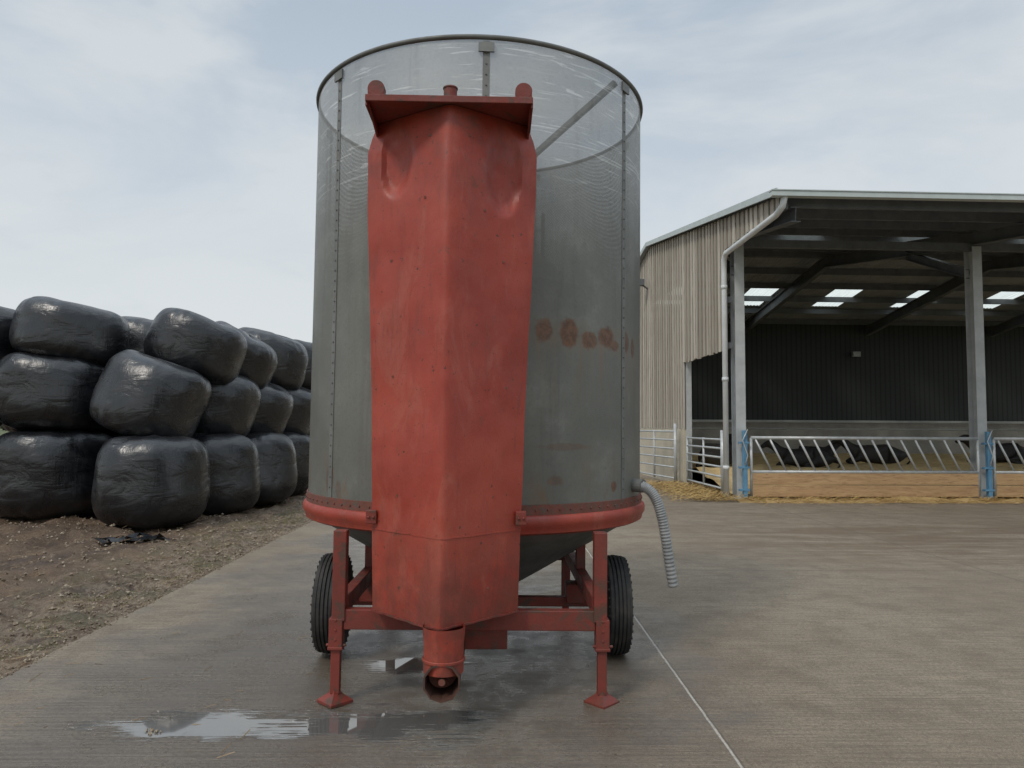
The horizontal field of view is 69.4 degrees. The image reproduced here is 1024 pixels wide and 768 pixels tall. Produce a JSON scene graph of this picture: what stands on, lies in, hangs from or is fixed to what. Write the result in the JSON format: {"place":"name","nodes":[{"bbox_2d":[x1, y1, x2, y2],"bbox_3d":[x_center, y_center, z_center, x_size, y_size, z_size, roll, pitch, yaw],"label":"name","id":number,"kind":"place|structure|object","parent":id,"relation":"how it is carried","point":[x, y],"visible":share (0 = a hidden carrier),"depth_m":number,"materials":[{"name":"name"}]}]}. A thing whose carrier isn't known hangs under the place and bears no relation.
{"place":"outdoors","nodes":[
{"label":"outdoors","id":0,"kind":"place"},
{"bbox_2d":[0,490,312,679],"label":"earth verge","id":1,"kind":"structure","parent":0,"point":[9,607],"depth_m":7.64,"materials":[{"name":"brown soil"}]},
{"bbox_2d":[0,430,111,519],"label":"silage bale","id":2,"kind":"object","parent":1,"relation":"on","point":[46,474],"visible":0.81,"depth_m":10.94},
{"bbox_2d":[0,352,106,431],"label":"silage bale","id":3,"kind":"object","parent":2,"relation":"on","point":[41,392],"visible":0.68,"depth_m":11.07},
{"bbox_2d":[0,306,16,358],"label":"silage bale","id":4,"kind":"object","parent":3,"relation":"on","point":[6,317],"visible":0.21,"depth_m":11.79},
{"bbox_2d":[9,296,129,365],"bbox_3d":[-7.107,-0.797,11.941,1.678,1.111,1.642,0,-3,-1],"label":"silage bale","id":5,"kind":"object","parent":3,"relation":"on","point":[46,325],"visible":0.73,"depth_m":11.30},
{"bbox_2d":[94,533,169,544],"bbox_3d":[-4.722,1.935,9.172,0.797,0.144,0.719,0,-3,-1],"label":"plastic scrap","id":6,"kind":"object","parent":1,"relation":"on","point":[111,540],"visible":0.96,"depth_m":9.10,"materials":[{"name":"black plastic"}]},
{"bbox_2d":[91,435,209,529],"bbox_3d":[-5.213,1.394,10.718,1.552,1.336,1.556,0,-3,-1],"label":"silage bale","id":7,"kind":"object","parent":1,"relation":"on","point":[150,482],"visible":0.98,"depth_m":10.09},
{"bbox_2d":[90,350,211,437],"bbox_3d":[-5.449,0.229,11.204,1.609,1.475,1.552,0,-3,-1],"label":"silage bale","id":8,"kind":"object","parent":7,"relation":"on","point":[136,393],"visible":0.88,"depth_m":10.60},
{"bbox_2d":[0,509,306,658],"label":"grass tufts","id":9,"kind":"object","parent":1,"relation":"on","point":[160,579],"visible":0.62,"depth_m":7.52,"materials":[{"name":"brown plant"}]},
{"bbox_2d":[0,498,310,757],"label":"plant litter","id":10,"kind":"object","parent":1,"relation":"on","point":[141,588],"visible":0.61,"depth_m":7.04,"materials":[{"name":"plant"}]},
{"bbox_2d":[192,433,260,515],"bbox_3d":[-4.997,1.478,12.280,1.583,1.350,1.556,3,-4,-43],"label":"silage bale","id":11,"kind":"object","parent":1,"relation":"on","point":[235,480],"visible":0.55,"depth_m":11.79},
{"bbox_2d":[195,375,260,436],"bbox_3d":[-5.231,0.338,12.859,1.590,1.371,1.563,0,-3,-1],"label":"silage bale","id":12,"kind":"object","parent":11,"relation":"on","point":[233,406],"visible":0.34,"depth_m":12.36},
{"bbox_2d":[144,308,246,384],"bbox_3d":[-5.254,-0.606,12.323,1.585,1.273,1.530,0,-3,-1],"label":"silage bale","id":13,"kind":"object","parent":12,"relation":"on","point":[212,351],"visible":0.8,"depth_m":11.69},
{"bbox_2d":[246,432,297,504],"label":"silage bale","id":14,"kind":"object","parent":1,"relation":"on","point":[278,465],"visible":0.46,"depth_m":13.32},
{"bbox_2d":[248,383,293,433],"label":"silage bale","id":15,"kind":"object","parent":14,"relation":"on","point":[274,412],"visible":0.27,"depth_m":13.94},
{"bbox_2d":[216,321,277,388],"bbox_3d":[-5.151,-0.517,13.864,1.435,1.314,1.461,0,-3,-1],"label":"silage bale","id":16,"kind":"object","parent":15,"relation":"on","point":[259,365],"visible":0.46,"depth_m":13.48},
{"bbox_2d":[283,432,309,494],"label":"silage bale","id":17,"kind":"object","parent":1,"relation":"on","point":[301,443],"visible":0.26,"depth_m":14.98},
{"bbox_2d":[284,386,310,434],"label":"silage bale","id":18,"kind":"object","parent":17,"relation":"on","point":[298,422],"visible":0.15,"depth_m":15.34},
{"bbox_2d":[239,327,307,388],"bbox_3d":[-5.112,-0.513,15.482,1.643,1.333,1.630,0,-3,-1],"label":"silage bale","id":19,"kind":"object","parent":18,"relation":"on","point":[292,364],"visible":0.54,"depth_m":14.97},
{"bbox_2d":[293,339,311,389],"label":"silage bale","id":20,"kind":"object","parent":18,"relation":"on","point":[307,379],"visible":0.08,"depth_m":16.48},
{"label":"silage bale","id":21,"kind":"object","parent":1,"relation":"on","visible":0},
{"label":"silage bale","id":22,"kind":"object","parent":21,"relation":"on","visible":0},
{"bbox_2d":[121,316,152,353],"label":"silage bale","id":23,"kind":"object","parent":22,"relation":"on","point":[139,327],"visible":0.12,"depth_m":13.17},
{"bbox_2d":[0,429,358,592],"bbox_3d":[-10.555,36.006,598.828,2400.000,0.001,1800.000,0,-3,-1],"label":"ground","id":24,"kind":"structure","parent":0,"point":[2,431],"depth_m":133.17,"materials":[{"name":"soil"}]},
{"bbox_2d":[0,501,1006,765],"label":"gravel","id":25,"kind":"structure","parent":24,"relation":"on","point":[68,593],"depth_m":7.04,"materials":[{"name":"gravel"}]},
{"bbox_2d":[0,454,1023,767],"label":"concrete yard","id":26,"kind":"structure","parent":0,"point":[792,656],"depth_m":4.42,"materials":[{"name":"grey concrete"}]},
{"bbox_2d":[303,34,678,708],"bbox_3d":[-0.394,-0.080,5.309,2.464,3.678,3.436,2,-4,-32],"label":"mobile grain dryer","id":27,"kind":"object","parent":26,"relation":"on","point":[467,332],"visible":1,"depth_m":3.94,"materials":[{"name":"red metal"}]},
{"bbox_2d":[640,423,676,481],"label":"field gate","id":28,"kind":"structure","parent":26,"relation":"on","point":[674,449],"depth_m":19.28,"materials":[{"name":"metal"}]},
{"bbox_2d":[686,430,723,497],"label":"field gate","id":29,"kind":"structure","parent":26,"relation":"on","point":[703,446],"depth_m":16.65,"materials":[{"name":"metal"}]},
{"bbox_2d":[608,188,1023,498],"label":"cattle barn","id":30,"kind":"structure","parent":26,"relation":"on","point":[942,355],"depth_m":23.81,"materials":[{"name":"metal"}]},
{"bbox_2d":[696,434,731,466],"bbox_3d":[5.294,1.718,19.024,0.853,0.870,2.269,-2,-4,39],"label":"cow","id":31,"kind":"object","parent":30,"relation":"on","point":[712,460],"visible":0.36,"depth_m":18.32},
{"bbox_2d":[761,440,839,467],"bbox_3d":[7.345,1.803,18.889,1.922,0.737,0.723,-2,-4,29],"label":"cow","id":32,"kind":"object","parent":30,"relation":"on","point":[801,457],"visible":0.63,"depth_m":18.71},
{"bbox_2d":[798,444,840,463],"bbox_3d":[8.639,1.919,20.794,2.002,0.768,0.753,2,-4,-21],"label":"cow","id":33,"kind":"object","parent":30,"relation":"on","point":[827,449],"visible":0.04,"depth_m":20.81},
{"bbox_2d":[831,440,910,464],"bbox_3d":[9.932,1.851,20.513,2.082,0.799,0.783,0,-3,11],"label":"cow","id":34,"kind":"object","parent":30,"relation":"on","point":[872,453],"visible":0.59,"depth_m":20.17},
{"bbox_2d":[738,429,1023,497],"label":"feed barrier","id":35,"kind":"object","parent":30,"relation":"on","point":[814,482],"visible":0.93,"depth_m":15.09,"materials":[{"name":"metal"}]},
{"bbox_2d":[955,434,1023,463],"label":"cow","id":36,"kind":"object","parent":30,"relation":"on","point":[1011,452],"visible":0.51,"depth_m":21.36},
{"bbox_2d":[645,479,1023,505],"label":"straw","id":37,"kind":"object","parent":26,"relation":"on","point":[700,491],"visible":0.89,"depth_m":14.79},
{"bbox_2d":[738,496,1023,502],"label":"straw bank","id":38,"kind":"structure","parent":26,"relation":"on","point":[964,500],"depth_m":14.56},
{"bbox_2d":[0,0,1023,413],"label":"sky","id":39,"kind":"structure","parent":0,"point":[156,155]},
{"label":"silage bale","id":40,"kind":"object","parent":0,"visible":0},
{"bbox_2d":[2,424,18,431],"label":"silage bale","id":41,"kind":"object","parent":40,"relation":"on","point":[8,429],"visible":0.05,"depth_m":13.02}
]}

